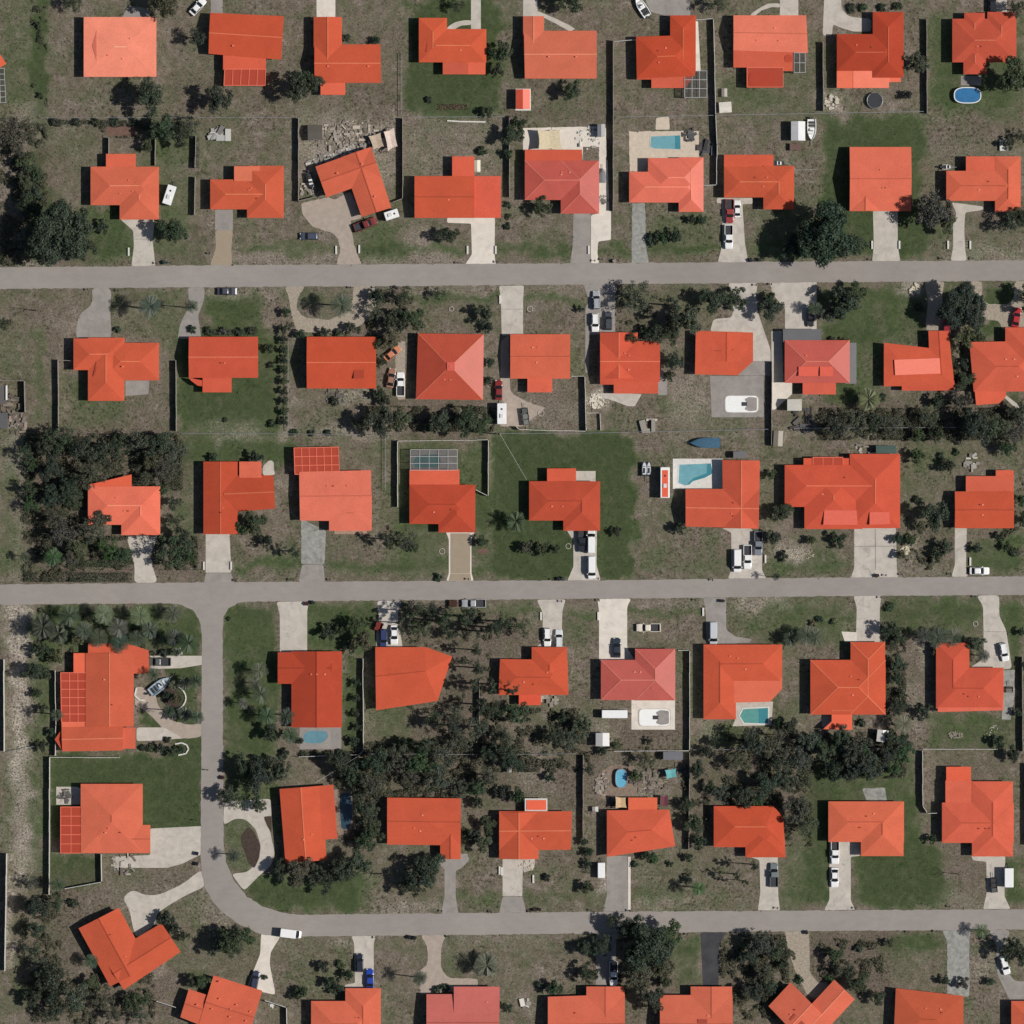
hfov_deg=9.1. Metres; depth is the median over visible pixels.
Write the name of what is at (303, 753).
shrub
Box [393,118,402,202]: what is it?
fence
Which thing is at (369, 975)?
car
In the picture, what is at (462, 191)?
house
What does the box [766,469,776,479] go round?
bush
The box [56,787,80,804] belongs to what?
patio
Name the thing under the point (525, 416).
utility trailer
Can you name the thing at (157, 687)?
boat
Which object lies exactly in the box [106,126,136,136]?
mulch bed
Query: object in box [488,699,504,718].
tree
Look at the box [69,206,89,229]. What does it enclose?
tree
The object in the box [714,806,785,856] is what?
house
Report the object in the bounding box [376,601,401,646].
driveway
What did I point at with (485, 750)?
tree
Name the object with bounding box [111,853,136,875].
junk heap
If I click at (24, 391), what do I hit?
fence
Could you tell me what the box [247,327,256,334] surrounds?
shrub
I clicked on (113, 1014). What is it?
tree
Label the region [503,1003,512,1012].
bush
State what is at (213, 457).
bush
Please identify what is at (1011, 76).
tree
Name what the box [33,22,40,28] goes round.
shrub
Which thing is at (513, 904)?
driveway
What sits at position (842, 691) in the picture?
house
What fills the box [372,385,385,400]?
bush
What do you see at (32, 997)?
tree
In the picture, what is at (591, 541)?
van
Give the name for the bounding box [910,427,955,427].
fence
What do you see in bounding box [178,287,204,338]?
driveway
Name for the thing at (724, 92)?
shed
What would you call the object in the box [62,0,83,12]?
tree
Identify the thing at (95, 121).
shrub
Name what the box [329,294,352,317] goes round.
palm tree
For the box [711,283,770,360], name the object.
driveway
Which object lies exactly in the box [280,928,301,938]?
box truck
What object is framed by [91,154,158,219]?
house
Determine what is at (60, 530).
tree
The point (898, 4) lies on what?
shrub
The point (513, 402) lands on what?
driveway
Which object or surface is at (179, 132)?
tree
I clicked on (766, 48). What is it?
house
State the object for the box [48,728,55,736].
bush
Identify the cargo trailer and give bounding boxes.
[598,858,604,877]
[602,710,631,717]
[1004,863,1013,886]
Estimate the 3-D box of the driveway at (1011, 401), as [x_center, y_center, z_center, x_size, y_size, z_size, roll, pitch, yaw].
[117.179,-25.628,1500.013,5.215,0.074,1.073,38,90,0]
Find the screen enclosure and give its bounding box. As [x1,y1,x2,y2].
[411,450,456,468]
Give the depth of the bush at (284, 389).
1498.36 m
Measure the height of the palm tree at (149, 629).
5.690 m
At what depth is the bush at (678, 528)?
1497.26 m
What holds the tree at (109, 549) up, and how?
on the ground
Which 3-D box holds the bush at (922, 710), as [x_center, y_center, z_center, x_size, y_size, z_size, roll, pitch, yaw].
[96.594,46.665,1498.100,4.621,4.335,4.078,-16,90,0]
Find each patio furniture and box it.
[57,789,72,803]
[575,126,599,149]
[682,127,696,141]
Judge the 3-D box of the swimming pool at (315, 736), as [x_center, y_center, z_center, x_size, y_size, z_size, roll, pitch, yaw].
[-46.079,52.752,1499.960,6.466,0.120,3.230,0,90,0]
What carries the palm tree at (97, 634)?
on the ground
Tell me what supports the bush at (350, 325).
on the ground
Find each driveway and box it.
[76,288,110,337]
[113,826,200,867]
[122,220,154,265]
[123,6,150,16]
[124,871,203,936]
[128,536,156,582]
[135,687,200,738]
[137,727,180,740]
[149,656,201,668]
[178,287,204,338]
[204,573,232,581]
[206,534,230,572]
[211,0,222,12]
[211,230,232,264]
[224,799,273,888]
[248,934,278,993]
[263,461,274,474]
[277,601,307,651]
[285,286,376,333]
[299,564,324,581]
[301,192,360,263]
[301,521,325,564]
[345,936,374,987]
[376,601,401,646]
[395,341,404,399]
[420,935,477,993]
[439,854,468,912]
[447,20,471,28]
[447,218,495,263]
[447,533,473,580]
[449,574,470,580]
[451,533,469,572]
[499,285,523,334]
[500,336,543,426]
[500,896,525,912]
[503,859,522,895]
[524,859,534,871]
[537,599,564,646]
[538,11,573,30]
[568,531,599,579]
[570,214,590,262]
[584,284,614,372]
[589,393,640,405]
[591,211,610,262]
[596,933,616,985]
[598,599,633,660]
[604,856,627,911]
[631,203,648,262]
[646,0,689,16]
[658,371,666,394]
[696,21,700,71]
[701,932,724,985]
[704,598,751,643]
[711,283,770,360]
[717,198,752,261]
[723,528,765,578]
[739,361,770,374]
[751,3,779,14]
[752,857,779,909]
[770,282,816,328]
[771,331,782,381]
[771,382,791,409]
[780,0,797,14]
[785,931,828,998]
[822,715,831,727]
[823,0,870,35]
[825,842,859,909]
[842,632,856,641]
[851,528,897,576]
[854,596,880,641]
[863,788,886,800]
[872,211,899,260]
[925,281,943,330]
[943,930,970,996]
[951,203,982,260]
[952,528,966,576]
[970,281,1023,328]
[970,595,1010,668]
[972,857,1009,908]
[990,930,1023,1000]
[1002,670,1014,719]
[1005,395,1020,407]
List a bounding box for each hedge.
[51,120,142,124]
[69,572,131,581]
[75,560,128,567]
[195,137,199,167]
[205,329,257,335]
[439,104,467,109]
[584,851,590,873]
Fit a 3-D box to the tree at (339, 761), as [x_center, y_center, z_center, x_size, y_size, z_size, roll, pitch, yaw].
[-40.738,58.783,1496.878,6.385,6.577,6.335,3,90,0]
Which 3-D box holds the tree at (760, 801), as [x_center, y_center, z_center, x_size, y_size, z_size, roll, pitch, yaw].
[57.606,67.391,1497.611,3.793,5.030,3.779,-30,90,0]
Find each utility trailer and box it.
[374,618,382,630]
[449,600,461,606]
[521,403,529,424]
[641,462,650,480]
[790,143,800,150]
[989,873,997,892]
[1004,687,1012,692]
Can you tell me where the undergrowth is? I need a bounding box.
[0,2,1023,1023]
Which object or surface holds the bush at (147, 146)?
on the ground
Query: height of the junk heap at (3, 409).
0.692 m
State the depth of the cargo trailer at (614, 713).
1497.58 m
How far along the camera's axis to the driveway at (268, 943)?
1499.98 m
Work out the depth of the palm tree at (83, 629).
1494.81 m
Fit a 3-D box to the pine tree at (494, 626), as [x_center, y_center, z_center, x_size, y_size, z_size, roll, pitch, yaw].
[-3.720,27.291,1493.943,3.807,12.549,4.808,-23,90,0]
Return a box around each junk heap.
[0,393,21,415]
[8,413,26,434]
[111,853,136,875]
[207,125,230,140]
[300,183,315,195]
[305,141,371,167]
[316,120,378,151]
[326,388,344,403]
[377,133,387,152]
[519,998,530,1008]
[541,695,558,706]
[593,772,610,795]
[599,195,608,203]
[609,796,615,807]
[629,768,669,796]
[639,419,656,432]
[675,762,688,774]
[696,138,716,155]
[790,407,813,433]
[855,436,886,453]
[963,452,979,471]
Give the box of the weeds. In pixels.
[0,0,1023,1023]
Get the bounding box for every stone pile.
[519,859,534,870]
[589,394,603,408]
[786,547,813,559]
[824,94,838,109]
[900,546,909,554]
[909,282,920,294]
[948,731,962,738]
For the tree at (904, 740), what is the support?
on the ground
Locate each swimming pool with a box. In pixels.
[302,730,328,743]
[339,790,352,831]
[411,453,441,467]
[649,134,681,149]
[677,462,713,485]
[739,707,768,724]
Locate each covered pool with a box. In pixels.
[638,709,670,725]
[724,395,758,412]
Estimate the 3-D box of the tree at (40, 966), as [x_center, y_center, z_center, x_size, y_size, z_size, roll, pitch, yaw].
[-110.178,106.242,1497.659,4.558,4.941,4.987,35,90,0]
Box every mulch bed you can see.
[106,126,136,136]
[160,685,179,708]
[241,827,259,867]
[264,816,270,830]
[477,548,487,553]
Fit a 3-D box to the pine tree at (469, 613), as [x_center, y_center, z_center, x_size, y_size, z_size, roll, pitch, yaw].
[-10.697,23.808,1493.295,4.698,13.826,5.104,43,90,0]
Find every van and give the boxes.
[586,531,595,552]
[587,556,596,578]
[709,622,718,643]
[733,549,742,571]
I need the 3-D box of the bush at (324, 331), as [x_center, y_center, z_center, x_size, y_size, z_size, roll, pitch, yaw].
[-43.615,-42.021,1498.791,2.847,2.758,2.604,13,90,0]
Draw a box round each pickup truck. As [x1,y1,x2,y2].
[149,657,170,666]
[353,217,377,232]
[395,372,404,395]
[462,598,485,607]
[577,531,586,551]
[609,961,618,985]
[636,623,660,632]
[724,225,733,248]
[725,199,734,222]
[743,545,752,568]
[753,531,762,554]
[769,863,778,886]
[830,842,839,863]
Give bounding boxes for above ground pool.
[615,769,626,787]
[954,87,980,103]
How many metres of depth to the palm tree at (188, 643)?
1492.68 m
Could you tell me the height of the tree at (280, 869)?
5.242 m
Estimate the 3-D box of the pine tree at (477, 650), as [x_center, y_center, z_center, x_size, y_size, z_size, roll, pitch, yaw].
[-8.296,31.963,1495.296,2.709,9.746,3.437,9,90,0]
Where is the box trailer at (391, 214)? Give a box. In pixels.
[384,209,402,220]
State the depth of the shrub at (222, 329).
1499.10 m
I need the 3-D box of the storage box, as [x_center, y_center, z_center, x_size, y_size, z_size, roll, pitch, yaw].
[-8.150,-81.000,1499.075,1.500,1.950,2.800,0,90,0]
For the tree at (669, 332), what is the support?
on the ground
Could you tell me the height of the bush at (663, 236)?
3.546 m
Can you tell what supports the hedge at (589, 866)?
on the ground
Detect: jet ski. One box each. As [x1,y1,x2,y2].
[642,463,646,473]
[647,463,650,473]
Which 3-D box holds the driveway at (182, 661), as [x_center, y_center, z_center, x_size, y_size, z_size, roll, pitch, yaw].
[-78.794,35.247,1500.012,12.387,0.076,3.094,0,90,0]
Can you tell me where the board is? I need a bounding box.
[1000,140,1006,150]
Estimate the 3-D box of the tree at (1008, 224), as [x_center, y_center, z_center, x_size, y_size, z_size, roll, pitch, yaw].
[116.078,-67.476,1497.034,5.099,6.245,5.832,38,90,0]
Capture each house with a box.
[0,55,5,102]
[0,385,7,427]
[55,643,149,750]
[60,784,149,852]
[73,338,158,400]
[79,908,180,988]
[84,17,155,76]
[88,474,159,534]
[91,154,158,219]
[181,976,261,1023]
[189,337,257,391]
[203,462,274,533]
[209,13,283,85]
[210,166,283,217]
[278,651,341,727]
[280,785,337,862]
[294,447,371,530]
[307,337,375,387]
[311,988,380,1023]
[314,17,380,94]
[316,147,390,216]
[375,647,451,709]
[387,798,460,858]
[409,449,474,532]
[414,156,500,217]
[416,333,483,399]
[419,18,485,73]
[426,987,499,1023]
[498,647,567,704]
[499,798,571,858]
[510,334,569,391]
[523,16,596,78]
[525,150,598,213]
[529,468,599,530]
[548,986,624,1023]
[600,332,659,393]
[601,649,674,700]
[607,797,674,856]
[629,157,702,211]
[636,15,706,97]
[660,986,732,1023]
[686,460,759,528]
[695,331,752,374]
[703,644,781,718]
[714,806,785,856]
[724,155,793,208]
[733,15,807,87]
[769,980,854,1023]
[783,329,855,393]
[785,454,899,528]
[810,642,885,729]
[828,801,903,855]
[837,12,903,87]
[850,147,911,210]
[884,331,954,390]
[894,988,962,1023]
[936,643,1003,711]
[942,767,1013,856]
[946,156,1020,211]
[952,12,1015,73]
[955,470,1013,527]
[970,327,1023,404]
[1011,1001,1023,1023]
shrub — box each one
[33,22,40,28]
[37,92,43,98]
[51,117,61,126]
[67,898,78,907]
[72,118,79,126]
[91,117,98,126]
[110,116,118,127]
[113,326,121,333]
[130,117,138,125]
[139,744,146,750]
[147,742,156,752]
[158,649,168,657]
[164,736,171,742]
[188,325,195,333]
[205,326,214,336]
[218,327,227,334]
[235,328,242,336]
[246,705,253,715]
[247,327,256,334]
[268,361,274,367]
[268,419,276,427]
[280,747,288,759]
[289,428,298,435]
[299,750,307,757]
[308,430,315,436]
[325,429,331,435]
[330,396,337,405]
[334,328,342,335]
[335,748,342,754]
[336,959,346,969]
[425,96,431,102]
[433,985,440,993]
[435,572,442,581]
[440,983,449,991]
[461,830,469,838]
[476,146,487,155]
[504,222,510,229]
[505,201,511,208]
[536,981,544,989]
[543,873,549,881]
[631,860,638,867]
[646,232,658,247]
[650,852,658,863]
[779,550,788,562]
[795,974,803,983]
[809,620,815,625]
[815,616,823,621]
[825,974,834,984]
[831,618,837,624]
[847,3,855,14]
[853,944,862,952]
[857,718,865,726]
[860,3,867,11]
[878,3,885,11]
[880,394,886,401]
[885,601,893,611]
[892,2,902,9]
[912,495,922,502]
[937,452,943,461]
[953,448,959,455]
[1011,548,1020,556]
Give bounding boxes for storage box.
[474,160,479,171]
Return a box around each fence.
[0,380,25,412]
[3,659,4,750]
[4,853,7,970]
[49,757,119,894]
[55,670,56,755]
[58,360,69,428]
[65,854,101,888]
[139,117,289,117]
[175,360,176,430]
[216,433,376,434]
[265,1000,286,1022]
[298,118,316,201]
[299,666,363,756]
[367,753,477,754]
[385,436,385,490]
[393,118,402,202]
[397,440,488,506]
[509,118,509,196]
[516,376,586,431]
[603,429,760,432]
[613,40,613,210]
[614,650,689,751]
[634,111,923,116]
[688,752,689,849]
[696,18,716,185]
[718,748,913,749]
[771,368,771,444]
[822,42,823,110]
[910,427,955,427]
[922,751,926,811]
[926,19,927,113]
[1022,657,1022,750]
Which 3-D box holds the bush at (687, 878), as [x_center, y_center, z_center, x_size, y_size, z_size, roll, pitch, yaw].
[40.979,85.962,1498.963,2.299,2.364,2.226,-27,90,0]
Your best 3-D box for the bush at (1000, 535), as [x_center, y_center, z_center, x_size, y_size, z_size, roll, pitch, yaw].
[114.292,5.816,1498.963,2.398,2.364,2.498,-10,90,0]
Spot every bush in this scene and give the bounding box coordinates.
[19,926,27,934]
[31,687,42,697]
[35,739,49,752]
[36,703,48,713]
[39,667,51,679]
[46,648,62,663]
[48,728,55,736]
[71,631,83,645]
[95,218,108,234]
[140,138,151,152]
[142,121,152,133]
[156,742,167,752]
[157,483,167,495]
[158,910,175,925]
[162,690,171,697]
[168,746,178,756]
[168,923,183,936]
[169,693,181,703]
[176,745,183,753]
[177,931,190,940]
[186,974,196,988]
[209,453,216,461]
[247,449,264,462]
[259,534,272,547]
[264,344,272,353]
[278,323,290,334]
[278,354,287,363]
[278,416,287,425]
[279,386,287,396]
[280,335,287,344]
[280,345,287,353]
[280,365,287,374]
[280,375,288,384]
[280,397,288,404]
[280,406,288,415]
[282,307,290,317]
[288,990,299,1000]
[294,986,307,998]
[295,329,304,337]
[296,737,303,743]
[318,960,328,972]
[319,326,330,336]
[319,622,335,640]
[323,977,334,987]
[329,978,344,994]
[335,624,346,634]
[340,969,353,981]
[342,34,350,41]
[343,640,357,654]
[346,322,356,333]
[350,736,359,746]
[351,677,360,687]
[351,708,359,716]
[352,694,360,701]
[354,722,361,730]
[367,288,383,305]
[371,36,380,43]
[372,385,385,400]
[376,354,387,367]
[378,395,390,405]
[409,544,419,552]
[421,419,436,433]
[468,827,480,841]
[471,796,482,808]
[476,534,488,546]
[481,106,493,117]
[481,321,492,333]
[484,376,494,385]
[485,357,494,367]
[489,62,503,77]
[493,784,510,799]
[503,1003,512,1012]
[504,149,512,158]
[508,786,525,802]
[511,116,527,130]
[519,541,531,553]
[535,541,549,556]
[543,771,555,783]
[546,979,562,994]
[551,544,559,553]
[557,712,569,722]
[576,304,584,312]
[579,837,587,844]
[580,880,593,893]
[582,858,591,868]
[584,847,593,856]
[597,746,606,755]
[610,526,622,537]
[611,738,623,749]
[629,769,642,781]
[639,324,649,336]
[641,851,650,860]
[645,736,652,744]
[655,230,670,245]
[660,975,671,987]
[663,370,675,381]
[666,226,682,242]
[673,521,686,534]
[683,873,692,883]
[684,853,692,861]
[687,215,695,223]
[693,834,706,850]
[698,215,706,224]
[698,744,711,756]
[701,779,717,795]
[762,291,776,303]
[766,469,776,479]
[766,529,780,544]
[773,718,782,730]
[777,959,788,968]
[806,535,815,544]
[831,531,847,549]
[858,742,872,758]
[889,673,903,684]
[890,629,905,645]
[892,535,903,543]
[895,550,905,558]
[896,688,907,698]
[903,90,912,98]
[905,532,917,545]
[911,427,925,441]
[911,448,925,463]
[914,703,933,721]
[926,834,936,845]
[929,425,944,442]
[929,546,945,562]
[930,647,935,655]
[931,392,946,407]
[938,974,949,984]
[940,458,955,471]
[955,358,968,370]
[955,977,968,989]
[972,541,982,553]
[973,331,985,341]
[985,977,994,985]
[992,735,1004,748]
[994,531,1004,541]
[1001,135,1014,150]
[1001,540,1012,551]
[1014,708,1021,715]
[1017,627,1023,635]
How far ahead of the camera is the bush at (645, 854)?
1497.80 m
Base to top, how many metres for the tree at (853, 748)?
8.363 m
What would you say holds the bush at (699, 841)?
on the ground
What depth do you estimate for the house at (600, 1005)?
1496.91 m
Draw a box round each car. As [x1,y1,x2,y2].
[189,0,206,15]
[217,287,236,295]
[250,970,259,988]
[300,232,318,240]
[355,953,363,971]
[365,968,373,987]
[379,629,387,646]
[383,345,401,361]
[386,368,395,387]
[390,625,397,644]
[494,380,502,399]
[543,628,551,645]
[554,629,562,646]
[591,313,599,331]
[592,291,600,309]
[604,311,612,329]
[612,638,620,657]
[734,200,740,217]
[806,308,814,326]
[830,867,838,886]
[942,318,949,336]
[969,566,988,574]
[989,0,995,11]
[999,642,1008,661]
[999,956,1009,974]
[1011,307,1021,326]
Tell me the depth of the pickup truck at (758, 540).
1498.90 m
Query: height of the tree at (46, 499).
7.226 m
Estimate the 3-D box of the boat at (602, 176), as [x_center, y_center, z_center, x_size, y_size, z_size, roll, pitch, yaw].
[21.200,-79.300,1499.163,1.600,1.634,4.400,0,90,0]
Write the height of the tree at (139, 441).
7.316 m
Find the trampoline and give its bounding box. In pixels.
[867,92,882,108]
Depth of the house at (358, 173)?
1496.81 m
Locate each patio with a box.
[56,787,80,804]
[125,381,148,395]
[215,210,232,229]
[300,727,340,748]
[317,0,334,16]
[334,789,354,835]
[335,531,366,533]
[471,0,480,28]
[515,89,530,110]
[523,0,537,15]
[523,126,606,159]
[576,471,595,480]
[599,160,608,214]
[599,765,640,799]
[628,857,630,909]
[629,131,698,171]
[631,700,674,729]
[656,117,669,129]
[673,459,722,488]
[710,376,763,416]
[733,701,772,725]
[961,76,980,84]
[988,0,1006,11]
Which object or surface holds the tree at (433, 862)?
on the ground
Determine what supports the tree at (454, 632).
on the ground
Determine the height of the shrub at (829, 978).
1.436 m
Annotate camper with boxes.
[162,182,176,205]
[497,400,505,423]
[660,463,669,497]
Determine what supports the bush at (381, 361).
on the ground
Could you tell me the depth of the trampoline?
1499.14 m
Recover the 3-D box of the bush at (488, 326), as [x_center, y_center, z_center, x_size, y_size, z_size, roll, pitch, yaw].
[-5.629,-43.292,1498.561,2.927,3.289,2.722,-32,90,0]
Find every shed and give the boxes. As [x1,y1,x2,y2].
[308,125,322,140]
[516,89,529,108]
[592,807,597,811]
[596,733,608,745]
[597,124,604,136]
[663,752,682,759]
[719,102,731,112]
[722,88,726,96]
[733,451,746,457]
[773,431,782,445]
[787,399,801,410]
[876,445,895,452]
[876,729,887,741]
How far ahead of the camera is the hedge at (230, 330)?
1499.39 m
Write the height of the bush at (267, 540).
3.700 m
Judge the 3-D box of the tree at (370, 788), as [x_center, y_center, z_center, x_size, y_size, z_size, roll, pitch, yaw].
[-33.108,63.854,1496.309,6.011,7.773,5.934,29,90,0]
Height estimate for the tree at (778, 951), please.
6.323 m
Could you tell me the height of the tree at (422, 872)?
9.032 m
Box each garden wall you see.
[175,742,188,755]
[176,687,186,710]
[447,120,485,122]
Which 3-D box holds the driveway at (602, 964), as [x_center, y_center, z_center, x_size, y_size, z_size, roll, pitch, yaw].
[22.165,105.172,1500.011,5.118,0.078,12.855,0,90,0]
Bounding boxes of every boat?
[147,675,172,696]
[305,170,313,190]
[599,164,605,182]
[636,0,650,18]
[690,438,719,447]
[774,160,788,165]
[807,117,815,144]
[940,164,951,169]
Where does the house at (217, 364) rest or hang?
on the ground
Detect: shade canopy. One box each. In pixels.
[368,132,383,148]
[384,128,397,150]
[537,130,562,149]
[615,796,626,807]
[660,795,668,806]
[665,769,676,778]
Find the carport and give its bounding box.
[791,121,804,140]
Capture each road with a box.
[0,260,1023,288]
[0,576,1023,936]
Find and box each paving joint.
[854,546,893,546]
[875,529,875,569]
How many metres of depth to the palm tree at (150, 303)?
1491.61 m
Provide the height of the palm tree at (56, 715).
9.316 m
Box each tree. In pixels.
[0,114,26,148]
[0,317,12,330]
[11,144,24,157]
[15,153,34,168]
[16,443,32,460]
[17,191,36,212]
[18,117,37,135]
[18,171,33,191]
[20,662,45,680]
[21,479,37,496]
[21,990,42,1007]
[22,495,38,512]
[22,874,37,889]
[22,941,39,961]
[23,164,42,184]
[23,458,40,471]
[23,895,47,916]
[24,198,93,266]
[25,185,45,201]
[26,202,42,218]
[27,922,45,938]
[30,613,56,639]
[32,957,50,975]
[33,642,51,659]
[34,428,64,454]
[34,963,69,998]
[39,452,65,481]
[39,483,66,508]
[41,547,60,562]
[41,995,65,1019]
[43,547,62,566]
[44,508,63,526]
[45,423,77,453]
[47,896,65,911]
[49,517,77,545]
[49,624,67,643]
[50,709,63,720]
[50,878,65,891]
[55,983,90,1011]
[57,606,80,627]
[58,472,84,500]
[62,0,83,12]
[62,550,77,566]
[66,493,82,508]
[66,538,87,559]
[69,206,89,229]
[69,430,97,463]
[75,239,97,261]
[75,621,92,640]
[76,514,105,544]
[77,460,108,491]
[83,974,100,988]
[84,954,98,968]
[90,439,119,465]
[90,628,108,646]
[90,988,115,1010]
[94,509,111,526]
[94,604,113,624]
[98,538,118,560]
[105,1005,125,1020]
[107,617,128,638]
[109,633,129,653]
[110,433,134,455]
[111,546,133,562]
[121,992,139,1012]
[129,606,150,625]
[129,630,146,645]
[130,429,150,455]
[130,1007,148,1023]
[132,991,149,1010]
[134,76,163,118]
[137,295,160,318]
[140,471,152,485]
[141,620,157,638]
[143,452,161,469]
[145,431,173,457]
[147,667,159,680]
[148,0,178,22]
[149,113,175,141]
[153,459,176,482]
[154,534,192,567]
[156,217,188,243]
[162,604,182,622]
[163,440,187,465]
[163,705,174,716]
[165,629,182,647]
[166,496,182,510]
[167,514,184,530]
[168,680,178,689]
[168,711,177,719]
[172,123,191,148]
[172,648,179,655]
[175,527,195,548]
[177,633,197,654]
[177,676,191,690]
[177,706,192,722]
[178,116,200,133]
[182,548,198,564]
[184,300,198,313]
[189,26,206,51]
[189,674,201,687]
[191,711,204,723]
[195,975,211,988]
[205,84,233,114]
[209,933,225,955]
[213,926,230,939]
[217,784,235,802]
[217,926,249,958]
[226,848,240,862]
[232,791,251,810]
[235,519,250,534]
[235,752,250,777]
[238,698,247,708]
[238,779,251,792]
[240,927,255,944]
[244,510,267,535]
[245,755,275,795]
[246,676,261,690]
[251,662,268,679]
[251,684,269,703]
[251,795,266,812]
[257,707,275,723]
[263,723,282,740]
[265,755,291,780]
[272,858,287,880]
[276,707,294,725]
[281,727,298,743]
[286,70,319,103]
[286,856,314,889]
[287,542,300,557]
[302,70,325,89]
[307,865,332,894]
[325,750,351,776]
[325,855,360,882]
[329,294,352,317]
[343,759,366,786]
[346,614,367,634]
[346,848,372,877]
[349,785,365,801]
[350,630,371,651]
[351,415,370,434]
[353,800,379,824]
[355,832,376,851]
[360,745,390,775]
[360,773,383,801]
[361,819,385,840]
[362,300,382,320]
[362,404,393,438]
[374,335,386,349]
[375,533,392,549]
[379,330,401,349]
[383,308,405,332]
[387,743,413,770]
[392,408,411,430]
[396,285,413,304]
[396,527,418,550]
[396,616,409,630]
[396,765,419,784]
[397,737,419,752]
[398,875,420,897]
[401,308,425,331]
[404,856,437,888]
[405,601,420,618]
[405,747,436,772]
[409,616,432,637]
[412,971,427,986]
[415,601,437,624]
[419,737,437,753]
[420,853,445,876]
[423,764,452,790]
[424,710,444,727]
[429,408,451,432]
[432,287,445,301]
[432,740,455,767]
[433,226,445,241]
[433,610,453,628]
[442,227,460,243]
[442,703,464,721]
[443,626,457,644]
[446,718,460,736]
[450,0,465,12]
[450,778,469,797]
[451,726,476,751]
[453,607,476,624]
[454,404,478,438]
[467,717,489,738]
[468,778,490,795]
[469,676,482,691]
[470,642,481,655]
[471,658,483,674]
[473,414,491,435]
[473,834,492,853]
[473,951,499,977]
[474,304,491,324]
[474,698,489,715]
[476,625,490,642]
[478,764,497,786]
[480,675,496,694]
[480,739,501,761]
[481,816,496,835]
[487,619,503,638]
[488,40,513,60]
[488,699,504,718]
[488,732,515,759]
[491,724,510,743]
[498,611,511,628]
[501,123,524,144]
[501,746,524,770]
[503,701,528,723]
[504,680,519,694]
[506,511,525,531]
[512,617,529,637]
[534,195,552,217]
[541,726,562,746]
[558,730,580,749]
[559,0,584,12]
[562,79,580,100]
[571,714,591,740]
[577,941,595,956]
[580,961,598,984]
[582,764,594,775]
[592,934,612,956]
[602,913,621,928]
[615,914,644,943]
[621,922,674,972]
[621,964,652,994]
[622,280,658,313]
[625,331,638,343]
[638,750,655,769]
[639,986,664,1012]
[643,324,665,344]
[651,960,675,978]
[658,918,682,943]
[662,321,679,346]
[663,297,680,314]
[665,350,683,370]
[669,310,682,321]
[671,304,702,334]
[681,796,696,811]
[682,814,702,833]
[690,759,704,779]
[692,882,705,895]
[698,288,729,315]
[706,735,717,746]
[707,0,726,13]
[712,784,730,803]
[725,745,750,772]
[726,286,747,312]
[731,786,753,808]
[732,869,741,879]
[738,726,765,760]
[738,945,757,964]
[742,979,762,1002]
[747,930,775,956]
[750,859,758,870]
[751,792,768,805]
[753,964,774,982]
[755,771,782,798]
[758,297,784,321]
[760,980,777,995]
[763,729,790,761]
[768,939,786,961]
[770,503,791,521]
[770,747,794,771]
[772,573,780,579]
[775,764,801,792]
[780,232,802,259]
[780,948,795,962]
[782,630,797,645]
[782,717,797,734]
[782,794,808,824]
[786,744,811,769]
[794,816,819,837]
[795,199,856,268]
[795,625,816,646]
[796,730,818,751]
[796,771,818,789]
[807,302,822,314]
[808,628,823,646]
[809,733,829,750]
[816,742,835,762]
[817,299,838,322]
[823,760,845,782]
[825,415,847,441]
[827,948,843,965]
[831,285,861,320]
[831,723,851,752]
[836,961,855,981]
[840,409,868,437]
[842,733,873,766]
[842,761,864,782]
[847,233,868,255]
[847,971,867,991]
[848,279,868,297]
[852,751,883,780]
[857,388,880,410]
[866,411,885,434]
[869,991,885,1006]
[879,747,900,768]
[880,621,900,641]
[883,415,902,434]
[884,731,900,749]
[885,938,893,947]
[888,760,901,774]
[889,696,909,715]
[890,654,909,673]
[894,715,912,734]
[894,745,915,762]
[895,732,912,748]
[908,50,930,73]
[916,187,953,228]
[916,628,931,641]
[918,405,939,426]
[920,500,949,532]
[928,627,946,648]
[933,212,957,234]
[935,281,986,329]
[938,537,954,553]
[945,627,962,647]
[950,388,972,410]
[954,326,974,348]
[957,371,976,389]
[961,407,990,446]
[966,636,987,650]
[970,311,985,334]
[972,924,989,938]
[977,649,989,662]
[984,412,1011,438]
[996,55,1023,93]
[997,210,1020,232]
[999,936,1023,962]
[1000,439,1017,456]
[1002,420,1023,442]
[1005,0,1023,18]
[1006,401,1023,421]
[1007,744,1019,762]
[1012,207,1023,228]
[1014,495,1023,506]
[1015,128,1023,141]
[1017,284,1023,312]
[1017,949,1023,966]
[1018,511,1023,526]
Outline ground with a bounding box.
[0,0,1023,1023]

